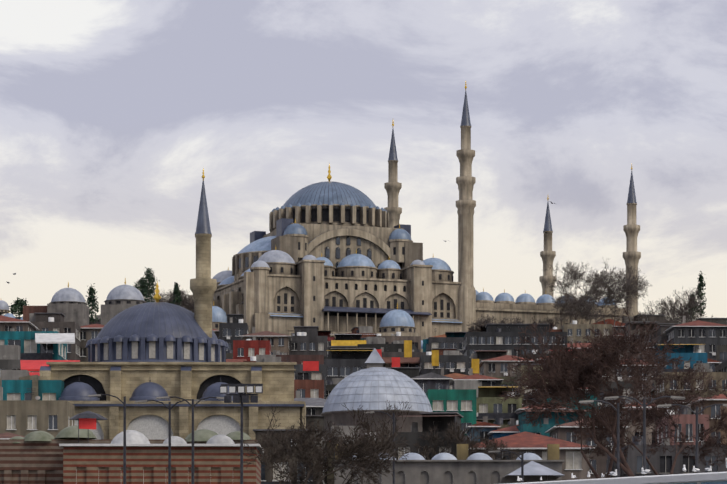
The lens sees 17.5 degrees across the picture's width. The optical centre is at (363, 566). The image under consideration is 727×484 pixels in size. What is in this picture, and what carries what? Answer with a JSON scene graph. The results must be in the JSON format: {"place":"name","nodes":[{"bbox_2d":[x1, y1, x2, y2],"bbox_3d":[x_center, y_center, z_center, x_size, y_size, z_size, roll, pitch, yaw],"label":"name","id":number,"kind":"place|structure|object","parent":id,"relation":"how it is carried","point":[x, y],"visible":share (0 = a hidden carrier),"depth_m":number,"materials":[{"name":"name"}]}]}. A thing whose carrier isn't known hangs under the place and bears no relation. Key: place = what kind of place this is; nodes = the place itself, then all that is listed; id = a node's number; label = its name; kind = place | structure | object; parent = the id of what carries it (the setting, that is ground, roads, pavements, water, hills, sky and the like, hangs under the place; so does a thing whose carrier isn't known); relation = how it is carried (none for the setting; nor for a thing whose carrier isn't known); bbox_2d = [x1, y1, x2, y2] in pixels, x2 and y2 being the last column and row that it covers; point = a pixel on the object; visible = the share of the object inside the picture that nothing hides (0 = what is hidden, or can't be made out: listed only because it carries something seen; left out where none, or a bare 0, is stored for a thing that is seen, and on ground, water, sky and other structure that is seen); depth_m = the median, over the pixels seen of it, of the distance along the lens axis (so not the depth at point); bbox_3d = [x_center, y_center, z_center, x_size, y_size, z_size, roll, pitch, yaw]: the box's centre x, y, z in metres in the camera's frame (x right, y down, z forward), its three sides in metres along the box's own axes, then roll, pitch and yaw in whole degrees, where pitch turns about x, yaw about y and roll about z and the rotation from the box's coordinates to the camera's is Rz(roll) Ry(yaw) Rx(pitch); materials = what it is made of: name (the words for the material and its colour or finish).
{"place":"outdoors","nodes":[
{"label":"outdoors","id":0,"kind":"place"},
{"bbox_2d":[0,267,706,323],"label":"evergreen trees","id":1,"kind":"object","parent":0,"point":[143,288],"visible":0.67,"depth_m":618.17,"materials":[{"name":"green plant"}]},
{"bbox_2d":[0,0,726,323],"label":"sky","id":2,"kind":"structure","parent":0,"point":[113,113],"materials":[{"name":"grey"}]},
{"bbox_2d":[506,472,726,483],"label":"roof","id":3,"kind":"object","parent":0,"point":[708,478],"visible":1,"depth_m":126.71,"materials":[{"name":"metal"}]},
{"bbox_2d":[608,469,617,475],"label":"seagull","id":4,"kind":"object","parent":3,"relation":"on","point":[614,473],"visible":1,"depth_m":131.27,"materials":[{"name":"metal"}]},
{"bbox_2d":[641,467,649,473],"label":"seagull","id":5,"kind":"object","parent":3,"relation":"on","point":[646,471],"visible":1,"depth_m":128.76,"materials":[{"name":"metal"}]},
{"bbox_3d":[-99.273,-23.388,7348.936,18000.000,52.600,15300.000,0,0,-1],"label":"hillside ground","id":6,"kind":"structure","parent":0,"visible":0},
{"bbox_2d":[88,394,125,483],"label":"street lamp","id":7,"kind":"object","parent":6,"relation":"on","point":[124,442],"visible":1,"depth_m":149.35,"materials":[{"name":"metal"}]},
{"bbox_2d":[0,169,305,439],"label":"mosque","id":8,"kind":"structure","parent":6,"relation":"on","point":[149,350],"depth_m":289.49,"materials":[{"name":"beige stone"}]},
{"bbox_2d":[135,399,204,483],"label":"street lamp","id":9,"kind":"object","parent":6,"relation":"on","point":[169,450],"visible":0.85,"depth_m":151.38,"materials":[{"name":"metal"}]},
{"bbox_2d":[156,396,223,483],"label":"street lamp","id":10,"kind":"object","parent":6,"relation":"on","point":[192,457],"visible":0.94,"depth_m":149.39,"materials":[{"name":"metal"}]},
{"bbox_2d":[0,278,422,351],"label":"domed buildings","id":11,"kind":"structure","parent":6,"relation":"on","point":[70,304],"depth_m":555.51,"materials":[{"name":"grey metal"}]},
{"bbox_2d":[220,383,262,483],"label":"street lamp","id":12,"kind":"object","parent":6,"relation":"on","point":[241,390],"visible":1,"depth_m":145.35,"materials":[{"name":"metal"}]},
{"bbox_2d":[0,411,564,483],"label":"domed building","id":13,"kind":"structure","parent":6,"relation":"on","point":[77,455],"depth_m":177.26,"materials":[{"name":"brown brick"}]},
{"bbox_2d":[188,163,461,340],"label":"mosque","id":14,"kind":"structure","parent":6,"relation":"on","point":[336,257],"depth_m":609.17,"materials":[{"name":"stone"}]},
{"bbox_2d":[0,313,726,483],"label":"town buildings","id":15,"kind":"structure","parent":6,"relation":"on","point":[453,386],"depth_m":378.54,"materials":[{"name":"grey concrete"}]},
{"bbox_2d":[20,333,478,375],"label":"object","id":16,"kind":"object","parent":15,"relation":"attached to","point":[50,338],"visible":0.56,"depth_m":397.52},
{"bbox_2d":[321,348,432,447],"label":"domed building","id":17,"kind":"structure","parent":6,"relation":"on","point":[375,385],"depth_m":257.21,"materials":[{"name":"grey metal"}]},
{"bbox_2d":[364,411,394,483],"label":"street lamp","id":18,"kind":"object","parent":6,"relation":"on","point":[372,412],"visible":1,"depth_m":179.59,"materials":[{"name":"metal"}]},
{"bbox_2d":[147,260,712,332],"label":"bare trees","id":19,"kind":"object","parent":6,"relation":"on","point":[582,303],"visible":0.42,"depth_m":610.43,"materials":[{"name":"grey plant"}]},
{"bbox_2d":[239,307,726,483],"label":"bare trees","id":20,"kind":"object","parent":6,"relation":"on","point":[563,373],"visible":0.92,"depth_m":151.27,"materials":[{"name":"red plant"}]},
{"bbox_2d":[488,450,523,482],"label":"street lamp","id":21,"kind":"object","parent":6,"relation":"on","point":[522,464],"visible":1,"depth_m":159.73,"materials":[{"name":"metal"}]},
{"bbox_2d":[384,82,640,331],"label":"minarets","id":22,"kind":"object","parent":6,"relation":"on","point":[473,304],"visible":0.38,"depth_m":620.24,"materials":[{"name":"stone"}]},
{"bbox_2d":[578,400,619,476],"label":"street lamp","id":23,"kind":"object","parent":6,"relation":"on","point":[618,441],"visible":1,"depth_m":137.75,"materials":[{"name":"metal"}]},
{"bbox_2d":[604,396,685,475],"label":"street lamp","id":24,"kind":"object","parent":6,"relation":"on","point":[644,405],"visible":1,"depth_m":135.79,"materials":[{"name":"metal"}]},
{"bbox_2d":[657,404,726,472],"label":"street lamp","id":25,"kind":"object","parent":6,"relation":"on","point":[696,443],"visible":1,"depth_m":137.82,"materials":[{"name":"metal"}]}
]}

